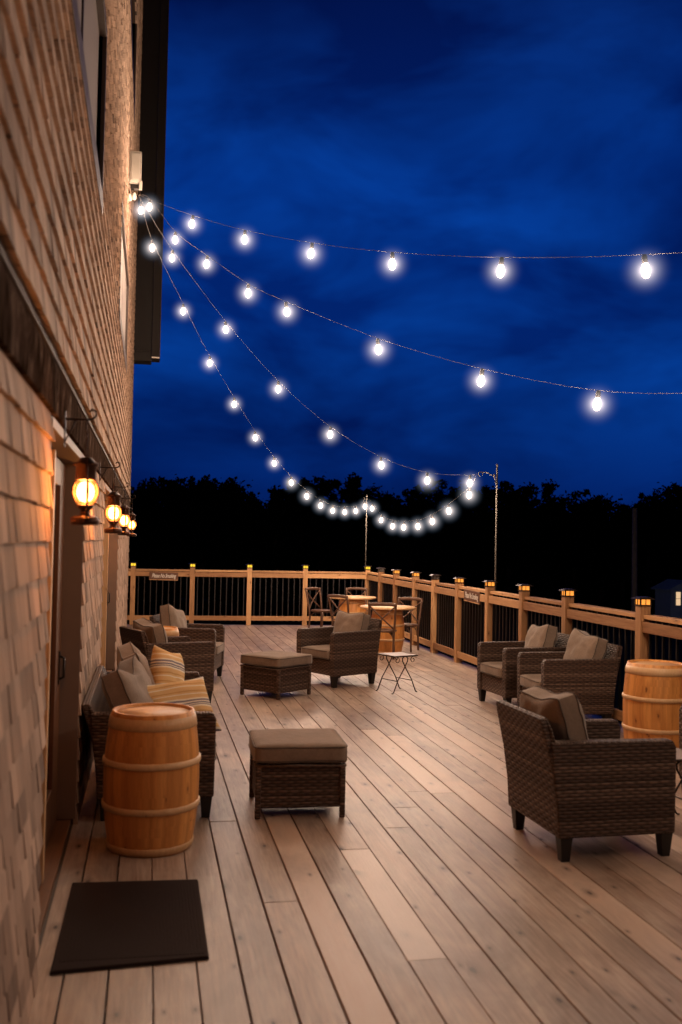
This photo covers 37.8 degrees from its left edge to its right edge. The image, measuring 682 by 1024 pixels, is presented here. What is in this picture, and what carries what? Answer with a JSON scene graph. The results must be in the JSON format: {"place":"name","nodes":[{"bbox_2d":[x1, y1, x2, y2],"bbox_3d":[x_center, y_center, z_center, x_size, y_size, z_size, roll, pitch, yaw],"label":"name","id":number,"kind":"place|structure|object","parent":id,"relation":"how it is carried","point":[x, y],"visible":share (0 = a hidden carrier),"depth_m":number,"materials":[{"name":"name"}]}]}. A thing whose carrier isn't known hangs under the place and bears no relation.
{"place":"outdoors","nodes":[
{"label":"outdoors","id":0,"kind":"place"},
{"bbox_2d":[0,0,168,1023],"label":"shingled building","id":1,"kind":"structure","parent":0,"point":[83,95],"depth_m":4.70,"materials":[{"name":"brown wood"}]},
{"bbox_2d":[38,416,84,936],"bbox_3d":[-1.435,0.731,4.869,0.180,2.169,2.100,1,-2,-11],"label":"door","id":2,"kind":"structure","parent":1,"relation":"in","point":[62,651],"depth_m":5.74,"materials":[{"name":"brown wood"}]},
{"bbox_2d":[64,409,97,446],"bbox_3d":[-1.011,-0.326,3.868,0.124,0.154,0.024,1,-2,-11],"label":"lantern bracket","id":3,"kind":"object","parent":1,"relation":"attached to","point":[81,419],"visible":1,"depth_m":3.86,"materials":[{"name":"metal"}]},
{"bbox_2d":[70,435,98,524],"bbox_3d":[-0.991,-0.124,3.867,0.109,0.350,0.109,0,-2,33],"label":"hanging lantern","id":4,"kind":"object","parent":3,"relation":"hanging from","point":[86,469],"visible":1,"depth_m":3.84,"materials":[{"name":"brown metal"}]},
{"bbox_2d":[71,0,106,215],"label":"window","id":5,"kind":"structure","parent":1,"relation":"in","point":[89,16],"depth_m":6.23,"materials":[{"name":"grey glass"}]},
{"bbox_2d":[100,482,118,670],"bbox_3d":[-2.531,0.880,10.542,0.180,2.169,4.200,1,-2,-11],"label":"door","id":6,"kind":"structure","parent":1,"relation":"in","point":[110,542],"depth_m":12.57,"materials":[{"name":"brown wood"}]},
{"bbox_2d":[99,461,120,483],"bbox_3d":[-1.530,-0.260,6.588,0.137,0.154,0.024,1,-2,-11],"label":"lantern bracket","id":7,"kind":"object","parent":1,"relation":"attached to","point":[106,469],"visible":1,"depth_m":6.58,"materials":[{"name":"metal"}]},
{"bbox_2d":[104,478,121,533],"bbox_3d":[-1.504,-0.042,6.588,0.114,0.368,0.114,1,-2,20],"label":"hanging lantern","id":8,"kind":"object","parent":7,"relation":"hanging from","point":[113,496],"visible":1,"depth_m":6.56,"materials":[{"name":"brown metal"}]},
{"bbox_2d":[118,198,128,373],"bbox_3d":[-2.748,-2.691,12.529,0.064,1.320,3.620,1,-2,-11],"label":"window","id":9,"kind":"structure","parent":1,"relation":"in","point":[124,277],"depth_m":12.73,"materials":[{"name":"beige glass"}]},
{"bbox_2d":[130,0,136,121],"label":"window","id":10,"kind":"structure","parent":1,"relation":"in","point":[132,2],"depth_m":14.81,"materials":[{"name":"glass"}]},
{"bbox_2d":[128,188,140,203],"bbox_3d":[-2.722,-4.155,13.082,0.179,0.227,0.121,1,-2,-11],"label":"cable hook bracket","id":11,"kind":"object","parent":1,"relation":"attached to","point":[133,196],"visible":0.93,"depth_m":13.04,"materials":[{"name":"metal"}]},
{"bbox_2d":[139,202,366,514],"bbox_3d":[-1.085,-1.982,16.721,0.441,4.199,8.281,0,-2,24],"label":"light string","id":12,"kind":"object","parent":11,"relation":"hanging from","point":[141,211],"visible":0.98,"depth_m":15.44,"materials":[{"name":"white glass"}]},
{"bbox_2d":[144,195,676,410],"bbox_3d":[0.406,-2.360,9.464,0.440,3.741,9.564,3,-2,-41],"label":"light string","id":13,"kind":"object","parent":11,"relation":"hanging from","point":[596,403],"visible":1,"depth_m":9.46,"materials":[{"name":"white glass"}]},
{"bbox_2d":[141,196,681,277],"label":"light string","id":14,"kind":"object","parent":11,"relation":"hanging from","point":[645,270],"visible":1,"depth_m":7.84,"materials":[{"name":"white glass"}]},
{"bbox_2d":[129,151,141,190],"bbox_3d":[-2.704,-4.478,13.139,0.170,0.510,0.212,1,-2,-11],"label":"electrical box","id":15,"kind":"object","parent":1,"relation":"attached to","point":[135,174],"visible":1,"depth_m":13.04,"materials":[{"name":"plastic"}]},
{"bbox_3d":[-2.008,-0.194,9.092,0.147,0.154,0.024,1,-2,-11],"label":"lantern bracket","id":16,"kind":"object","parent":1,"relation":"attached to","visible":0},
{"bbox_2d":[118,496,129,534],"bbox_3d":[-1.978,0.029,9.092,0.114,0.368,0.114,1,-2,18],"label":"hanging lantern","id":17,"kind":"object","parent":16,"relation":"hanging from","point":[125,508],"visible":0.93,"depth_m":9.06,"materials":[{"name":"brown metal"}]},
{"bbox_3d":[-2.510,-0.125,11.744,0.169,0.154,0.024,1,-2,-11],"label":"lantern bracket","id":18,"kind":"object","parent":1,"relation":"attached to","visible":0},
{"bbox_2d":[126,506,135,536],"bbox_3d":[-2.468,0.104,11.746,0.114,0.368,0.114,3,-2,-44],"label":"hanging lantern","id":19,"kind":"object","parent":18,"relation":"hanging from","point":[132,515],"visible":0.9,"depth_m":11.72,"materials":[{"name":"brown metal"}]},
{"bbox_2d":[127,598,681,723],"bbox_3d":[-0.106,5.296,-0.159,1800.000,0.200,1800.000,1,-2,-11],"label":"ground","id":20,"kind":"structure","parent":0,"point":[627,607],"depth_m":68.82,"materials":[{"name":"black plant"}]},
{"bbox_2d":[128,491,160,589],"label":"tree","id":21,"kind":"object","parent":20,"relation":"on","point":[137,548],"visible":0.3,"depth_m":77.90,"materials":[{"name":"black plant"}]},
{"bbox_2d":[55,803,247,1023],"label":"deck frame","id":22,"kind":"object","parent":20,"relation":"on","point":[109,969],"depth_m":4.08,"materials":[{"name":"brown wood"}]},
{"bbox_2d":[28,624,681,1023],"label":"deck","id":23,"kind":"structure","parent":22,"relation":"on","point":[422,882],"depth_m":4.88,"materials":[{"name":"brown wood"}]},
{"bbox_2d":[50,879,208,974],"bbox_3d":[-0.922,1.806,4.415,0.618,0.014,1.027,1,-2,-11],"label":"door mat","id":24,"kind":"object","parent":23,"relation":"on","point":[114,924],"depth_m":4.32,"materials":[{"name":"rubber"}]},
{"bbox_2d":[82,642,216,820],"bbox_3d":[-1.333,1.439,6.959,0.821,0.886,1.950,1,-2,-11],"label":"wicker sofa","id":25,"kind":"object","parent":23,"relation":"on","point":[129,680],"visible":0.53,"depth_m":6.12,"materials":[{"name":"brown wicker"}]},
{"bbox_2d":[150,645,184,684],"bbox_3d":[-1.284,1.238,7.411,0.180,0.439,0.440,-9,-18,14],"label":"striped pillow","id":26,"kind":"object","parent":25,"relation":"on","point":[166,667],"visible":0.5,"depth_m":7.28,"materials":[{"name":"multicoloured fabric"}]},
{"bbox_2d":[147,677,221,730],"bbox_3d":[-1.082,1.304,6.605,0.500,0.419,0.165,-2,-37,-33],"label":"striped pillow","id":27,"kind":"object","parent":25,"relation":"on","point":[193,693],"visible":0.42,"depth_m":6.61,"materials":[{"name":"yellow fabric"}]},
{"bbox_2d":[101,703,200,857],"bbox_3d":[-1.051,1.471,5.525,0.540,0.750,0.540,1,-2,-11],"label":"barrel","id":28,"kind":"object","parent":23,"relation":"on","point":[151,760],"visible":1,"depth_m":5.31,"materials":[{"name":"brown wood"}]},
{"bbox_2d":[119,618,214,703],"bbox_3d":[-1.823,1.545,10.397,0.822,0.862,0.700,2,-2,-32],"label":"wicker armchair","id":29,"kind":"object","parent":23,"relation":"on","point":[144,636],"visible":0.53,"depth_m":10.19,"materials":[{"name":"brown wicker"}]},
{"bbox_2d":[163,626,178,635],"bbox_3d":[-2.079,1.653,11.292,0.525,0.690,0.525,0,-2,39],"label":"barrel","id":30,"kind":"object","parent":23,"relation":"on","point":[172,630],"visible":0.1,"depth_m":11.20,"materials":[{"name":"brown wood"}]},
{"bbox_2d":[149,604,224,675],"bbox_3d":[-1.860,1.569,12.117,0.822,0.916,0.700,1,-2,3],"label":"wicker armchair","id":31,"kind":"object","parent":23,"relation":"on","point":[169,615],"visible":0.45,"depth_m":11.93,"materials":[{"name":"brown wicker"}]},
{"bbox_2d":[127,566,369,624],"bbox_3d":[-1.803,1.693,19.933,4.852,1.139,0.130,1,-2,-11],"label":"back railing","id":32,"kind":"object","parent":23,"relation":"on","point":[192,573],"visible":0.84,"depth_m":19.88,"materials":[{"name":"brown wood"}]},
{"bbox_2d":[149,572,177,580],"bbox_3d":[-3.479,1.263,19.541,0.560,0.155,0.021,2,-2,-11],"label":"railing sign","id":33,"kind":"object","parent":32,"relation":"attached to","point":[163,576],"visible":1,"depth_m":19.53,"materials":[{"name":"brown wood"}]},
{"bbox_2d":[365,495,367,565],"bbox_3d":[0.496,0.531,20.520,0.087,1.790,0.044,1,-2,-11],"label":"string pole","id":34,"kind":"object","parent":32,"relation":"attached to","point":[366,530],"visible":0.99,"depth_m":20.52,"materials":[{"name":"grey metal"}]},
{"bbox_2d":[363,566,371,569],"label":"post cap light","id":35,"kind":"object","parent":32,"relation":"on","point":[367,567],"visible":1,"depth_m":20.35,"materials":[{"name":"glass"}]},
{"bbox_2d":[240,650,311,699],"bbox_3d":[-0.718,1.788,11.001,0.589,0.456,0.590,0,-2,37],"label":"wicker ottoman","id":36,"kind":"object","parent":23,"relation":"on","point":[277,673],"visible":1,"depth_m":10.82,"materials":[{"name":"brown wicker"}]},
{"bbox_2d":[248,728,347,818],"bbox_3d":[-0.289,1.658,6.380,0.590,0.456,0.589,1,-2,-9],"label":"wicker ottoman","id":37,"kind":"object","parent":23,"relation":"on","point":[295,768],"visible":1,"depth_m":6.13,"materials":[{"name":"brown wicker"}]},
{"bbox_2d":[304,587,333,627],"bbox_3d":[-0.397,1.838,18.707,0.496,0.834,0.424,0,-2,41],"label":"bistro chair","id":38,"kind":"object","parent":23,"relation":"on","point":[321,611],"visible":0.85,"depth_m":18.68,"materials":[{"name":"brown wood"}]},
{"bbox_2d":[327,594,348,625],"bbox_3d":[0.057,1.784,16.593,0.424,0.834,0.496,0,-2,38],"label":"bistro chair","id":39,"kind":"object","parent":23,"relation":"on","point":[337,596],"visible":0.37,"depth_m":16.46,"materials":[{"name":"brown wood"}]},
{"bbox_2d":[296,610,381,687],"bbox_3d":[-0.021,1.638,12.071,0.822,0.848,0.700,3,-2,-42],"label":"wicker armchair","id":40,"kind":"object","parent":23,"relation":"on","point":[346,644],"visible":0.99,"depth_m":11.88,"materials":[{"name":"brown wicker"}]},
{"bbox_2d":[330,595,375,613],"bbox_3d":[0.198,1.880,17.870,0.860,0.724,0.860,0,-2,37],"label":"barrel table","id":41,"kind":"object","parent":23,"relation":"on","point":[356,602],"visible":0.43,"depth_m":17.66,"materials":[{"name":"brown wood"}]},
{"bbox_2d":[346,587,367,610],"bbox_3d":[0.302,1.860,18.952,0.424,0.834,0.496,1,-2,-2],"label":"bistro chair","id":42,"kind":"object","parent":23,"relation":"on","point":[356,588],"visible":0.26,"depth_m":19.15,"materials":[{"name":"brown wood"}]},
{"bbox_2d":[368,602,396,658],"bbox_3d":[0.619,1.738,14.683,0.424,0.834,0.496,1,-2,7],"label":"bistro chair","id":43,"kind":"object","parent":23,"relation":"on","point":[392,631],"visible":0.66,"depth_m":14.52,"materials":[{"name":"brown wood"}]},
{"bbox_2d":[360,605,415,652],"bbox_3d":[0.711,1.813,15.322,0.860,0.724,0.860,2,-2,-28],"label":"barrel table","id":44,"kind":"object","parent":23,"relation":"on","point":[385,644],"visible":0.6,"depth_m":15.10,"materials":[{"name":"brown wood"}]},
{"bbox_2d":[376,652,417,693],"bbox_3d":[0.639,1.841,11.405,0.372,0.428,0.341,2,-2,-36],"label":"wrought iron table","id":45,"kind":"object","parent":23,"relation":"on","point":[397,654],"visible":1,"depth_m":11.36,"materials":[{"name":"black metal"}]},
{"bbox_2d":[398,597,422,651],"bbox_3d":[1.036,1.781,15.829,0.424,0.834,0.496,0,-2,23],"label":"bistro chair","id":46,"kind":"object","parent":23,"relation":"on","point":[412,625],"visible":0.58,"depth_m":15.88,"materials":[{"name":"brown wood"}]},
{"bbox_2d":[477,624,569,702],"bbox_3d":[1.958,1.622,10.649,0.822,0.875,0.700,2,-2,-17],"label":"wicker armchair","id":47,"kind":"object","parent":23,"relation":"on","point":[497,667],"visible":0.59,"depth_m":10.50,"materials":[{"name":"brown wicker"}]},
{"bbox_2d":[366,572,681,721],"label":"railing","id":48,"kind":"object","parent":23,"relation":"on","point":[643,626],"visible":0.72,"depth_m":12.72,"materials":[{"name":"brown wood"}]},
{"bbox_2d":[378,567,385,571],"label":"post cap light","id":49,"kind":"object","parent":48,"relation":"on","point":[381,569],"visible":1,"depth_m":19.15,"materials":[{"name":"metal"}]},
{"bbox_2d":[392,569,401,573],"bbox_3d":[1.002,1.080,18.036,0.170,0.082,0.170,1,-2,-11],"label":"post cap light","id":50,"kind":"object","parent":48,"relation":"on","point":[396,571],"visible":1,"depth_m":17.98,"materials":[{"name":"glass"}]},
{"bbox_2d":[410,572,420,576],"bbox_3d":[1.256,1.046,16.720,0.170,0.082,0.170,1,-2,-11],"label":"post cap light","id":51,"kind":"object","parent":48,"relation":"on","point":[415,574],"visible":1,"depth_m":16.67,"materials":[{"name":"metal"}]},
{"bbox_2d":[430,574,440,579],"bbox_3d":[1.476,1.016,15.582,0.170,0.082,0.170,1,-2,-11],"label":"post cap light","id":52,"kind":"object","parent":48,"relation":"on","point":[435,576],"visible":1,"depth_m":15.53,"materials":[{"name":"metal"}]},
{"bbox_2d":[453,577,465,582],"bbox_3d":[1.710,0.983,14.375,0.170,0.082,0.170,1,-2,-11],"label":"post cap light","id":53,"kind":"object","parent":48,"relation":"on","point":[459,580],"visible":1,"depth_m":14.32,"materials":[{"name":"metal"}]},
{"bbox_2d":[464,589,480,604],"bbox_3d":[1.792,1.161,13.642,0.022,0.165,0.560,-1,1,-15],"label":"railing sign","id":54,"kind":"object","parent":48,"relation":"attached to","point":[471,596],"visible":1,"depth_m":13.60,"materials":[{"name":"brown wood"}]},
{"bbox_2d":[478,464,497,641],"bbox_3d":[1.917,0.692,13.098,0.342,2.680,0.041,2,-2,-35],"label":"string pole","id":55,"kind":"object","parent":48,"relation":"attached to","point":[496,481],"visible":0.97,"depth_m":13.18,"materials":[{"name":"metal"}]},
{"bbox_2d":[139,197,471,486],"bbox_3d":[-0.389,-2.170,13.088,4.658,3.935,0.441,1,-2,0],"label":"light string","id":56,"kind":"object","parent":55,"relation":"hanging from","point":[427,480],"visible":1,"depth_m":13.05,"materials":[{"name":"white glass"}]},
{"bbox_2d":[371,474,476,529],"bbox_3d":[1.169,0.032,16.730,0.441,0.874,7.504,1,-2,-9],"label":"light string","id":57,"kind":"object","parent":55,"relation":"hanging from","point":[432,519],"visible":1,"depth_m":15.55,"materials":[{"name":"white glass"}]},
{"bbox_2d":[482,580,496,586],"bbox_3d":[1.958,0.942,13.089,0.170,0.082,0.170,1,-2,-11],"label":"post cap light","id":58,"kind":"object","parent":48,"relation":"on","point":[489,583],"visible":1,"depth_m":13.04,"materials":[{"name":"glass"}]},
{"bbox_2d":[516,584,531,590],"bbox_3d":[2.190,0.903,11.892,0.170,0.082,0.170,1,-2,-11],"label":"post cap light","id":59,"kind":"object","parent":48,"relation":"on","point":[524,587],"visible":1,"depth_m":11.84,"materials":[{"name":"metal"}]},
{"bbox_2d":[519,586,528,589],"bbox_3d":[2.189,0.907,11.892,0.096,0.048,0.096,1,-2,-11],"label":"cap window","id":60,"kind":"structure","parent":59,"relation":"in","point":[524,587],"depth_m":11.85,"materials":[{"name":"yellow glass"}]},
{"bbox_2d":[559,589,576,596],"bbox_3d":[2.429,0.863,10.655,0.170,0.082,0.170,1,-2,-11],"label":"post cap light","id":61,"kind":"object","parent":48,"relation":"on","point":[567,592],"visible":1,"depth_m":10.61,"materials":[{"name":"metal"}]},
{"bbox_2d":[562,591,573,595],"bbox_3d":[2.429,0.867,10.655,0.096,0.048,0.096,1,-2,-11],"label":"cap window","id":62,"kind":"structure","parent":61,"relation":"in","point":[569,593],"depth_m":10.61,"materials":[{"name":"yellow glass"}]},
{"bbox_2d":[631,596,655,605],"bbox_3d":[2.742,0.811,9.036,0.170,0.082,0.170,1,-2,-11],"label":"post cap light","id":63,"kind":"object","parent":48,"relation":"on","point":[642,601],"visible":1,"depth_m":8.99,"materials":[{"name":"metal"}]},
{"bbox_2d":[636,599,649,604],"bbox_3d":[2.742,0.815,9.036,0.096,0.048,0.096,1,-2,-11],"label":"cap window","id":64,"kind":"structure","parent":63,"relation":"in","point":[643,601],"depth_m":8.99,"materials":[{"name":"yellow glass"}]},
{"bbox_2d":[517,628,622,718],"bbox_3d":[2.202,1.589,9.655,0.822,0.889,0.700,1,-2,-11],"label":"wicker armchair","id":65,"kind":"object","parent":23,"relation":"on","point":[584,667],"visible":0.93,"depth_m":9.36,"materials":[{"name":"brown wicker"}]},
{"bbox_2d":[496,686,675,861],"bbox_3d":[1.395,1.456,5.752,0.822,0.889,0.700,2,-2,-13],"label":"wicker armchair","id":66,"kind":"object","parent":23,"relation":"on","point":[572,772],"visible":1,"depth_m":5.46,"materials":[{"name":"brown wicker"}]},
{"bbox_2d":[621,659,681,762],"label":"barrel","id":67,"kind":"object","parent":23,"relation":"on","point":[652,696],"visible":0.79,"depth_m":7.88,"materials":[{"name":"brown wood"}]},
{"bbox_2d":[675,747,681,814],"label":"wrought iron table","id":68,"kind":"object","parent":23,"relation":"on","point":[678,755],"visible":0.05,"depth_m":6.04,"materials":[{"name":"black metal"}]},
{"bbox_2d":[130,477,186,601],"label":"tree","id":69,"kind":"object","parent":20,"relation":"on","point":[152,491],"visible":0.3,"depth_m":79.84,"materials":[{"name":"black plant"}]},
{"bbox_2d":[128,474,226,601],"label":"tree","id":70,"kind":"object","parent":20,"relation":"on","point":[161,527],"visible":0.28,"depth_m":79.52,"materials":[{"name":"black plant"}]},
{"bbox_2d":[152,474,251,604],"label":"tree","id":71,"kind":"object","parent":20,"relation":"on","point":[190,511],"visible":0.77,"depth_m":77.14,"materials":[{"name":"black plant"}]},
{"bbox_2d":[166,476,293,604],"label":"tree","id":72,"kind":"object","parent":20,"relation":"on","point":[230,492],"visible":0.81,"depth_m":77.43,"materials":[{"name":"black plant"}]},
{"bbox_2d":[216,491,287,601],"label":"tree","id":73,"kind":"object","parent":20,"relation":"on","point":[255,499],"visible":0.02,"depth_m":82.57,"materials":[{"name":"black plant"}]},
{"bbox_2d":[239,485,302,606],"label":"tree","id":74,"kind":"object","parent":20,"relation":"on","point":[281,557],"visible":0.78,"depth_m":78.41,"materials":[{"name":"black plant"}]},
{"bbox_2d":[250,477,346,603],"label":"tree","id":75,"kind":"object","parent":20,"relation":"on","point":[294,508],"visible":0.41,"depth_m":81.51,"materials":[{"name":"black plant"}]},
{"bbox_2d":[267,472,381,603],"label":"tree","id":76,"kind":"object","parent":20,"relation":"on","point":[323,488],"visible":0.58,"depth_m":81.03,"materials":[{"name":"black plant"}]},
{"bbox_2d":[313,472,377,594],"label":"tree","id":77,"kind":"object","parent":20,"relation":"on","point":[352,481],"visible":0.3,"depth_m":83.35,"materials":[{"name":"black plant"}]},
{"bbox_2d":[323,483,416,601],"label":"tree","id":78,"kind":"object","parent":20,"relation":"on","point":[357,534],"visible":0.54,"depth_m":81.02,"materials":[{"name":"black plant"}]},
{"bbox_2d":[352,498,423,602],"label":"tree","id":79,"kind":"object","parent":20,"relation":"on","point":[383,539],"visible":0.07,"depth_m":81.43,"materials":[{"name":"black plant"}]},
{"bbox_2d":[128,507,680,604],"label":"undergrowth","id":80,"kind":"object","parent":20,"relation":"on","point":[584,598],"visible":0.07,"depth_m":85.35,"materials":[{"name":"black plant"}]},
{"bbox_2d":[358,489,450,605],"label":"tree","id":81,"kind":"object","parent":20,"relation":"on","point":[387,552],"visible":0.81,"depth_m":79.33,"materials":[{"name":"black plant"}]},
{"bbox_2d":[390,478,494,595],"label":"tree","id":82,"kind":"object","parent":20,"relation":"on","point":[467,550],"visible":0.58,"depth_m":80.39,"materials":[{"name":"black plant"}]},
{"bbox_2d":[436,480,504,604],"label":"tree","id":83,"kind":"object","parent":20,"relation":"on","point":[466,582],"visible":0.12,"depth_m":84.97,"materials":[{"name":"black plant"}]},
{"bbox_2d":[445,483,534,606],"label":"tree","id":84,"kind":"object","parent":20,"relation":"on","point":[481,505],"visible":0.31,"depth_m":82.62,"materials":[{"name":"black plant"}]},
{"bbox_2d":[464,480,553,608],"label":"tree","id":85,"kind":"object","parent":20,"relation":"on","point":[506,549],"visible":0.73,"depth_m":81.21,"materials":[{"name":"black plant"}]},
{"bbox_2d":[496,482,570,601],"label":"tree","id":86,"kind":"object","parent":20,"relation":"on","point":[533,574],"visible":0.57,"depth_m":82.62,"materials":[{"name":"black plant"}]},
{"bbox_2d":[530,479,579,604],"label":"tree","id":87,"kind":"object","parent":20,"relation":"on","point":[548,488],"visible":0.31,"depth_m":87.44,"materials":[{"name":"black plant"}]},
{"bbox_2d":[546,489,622,602],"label":"tree","id":88,"kind":"object","parent":20,"relation":"on","point":[575,548],"visible":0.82,"depth_m":85.72,"materials":[{"name":"black plant"}]},
{"bbox_2d":[564,493,645,605],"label":"tree","id":89,"kind":"object","parent":20,"relation":"on","point":[606,529],"visible":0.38,"depth_m":86.31,"materials":[{"name":"black plant"}]},
{"bbox_2d":[593,506,665,606],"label":"tree","id":90,"kind":"object","parent":20,"relation":"on","point":[623,585],"visible":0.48,"depth_m":86.54,"materials":[{"name":"black plant"}]},
{"bbox_2d":[631,508,636,659],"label":"utility pole","id":91,"kind":"object","parent":20,"relation":"on","point":[634,556],"visible":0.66,"depth_m":45.22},
{"bbox_2d":[610,494,681,596],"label":"tree","id":92,"kind":"object","parent":20,"relation":"on","point":[646,512],"visible":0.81,"depth_m":84.72,"materials":[{"name":"black plant"}]},
{"bbox_2d":[637,482,681,591],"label":"tree","id":93,"kind":"object","parent":20,"relation":"on","point":[664,494],"visible":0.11,"depth_m":90.65,"materials":[{"name":"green plant"}]},
{"bbox_2d":[643,482,681,589],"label":"tree","id":94,"kind":"object","parent":20,"relation":"on","point":[673,546],"visible":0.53,"depth_m":85.51,"materials":[{"name":"green plant"}]},
{"bbox_2d":[651,579,681,617],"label":"shed","id":95,"kind":"structure","parent":20,"relation":"on","point":[668,597],"depth_m":75.20,"materials":[{"name":"blue paint"}]},
{"bbox_2d":[675,591,680,605],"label":"window","id":96,"kind":"structure","parent":95,"relation":"in","point":[677,593],"depth_m":74.77,"materials":[{"name":"white glass"}]},
{"bbox_2d":[131,0,681,520],"label":"sky","id":97,"kind":"structure","parent":0,"point":[488,131],"materials":[{"name":"blue"}]},
{"bbox_2d":[679,705,681,785],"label":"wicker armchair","id":98,"kind":"object","parent":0,"point":[680,735],"visible":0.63,"depth_m":6.78,"materials":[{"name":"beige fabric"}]}
]}

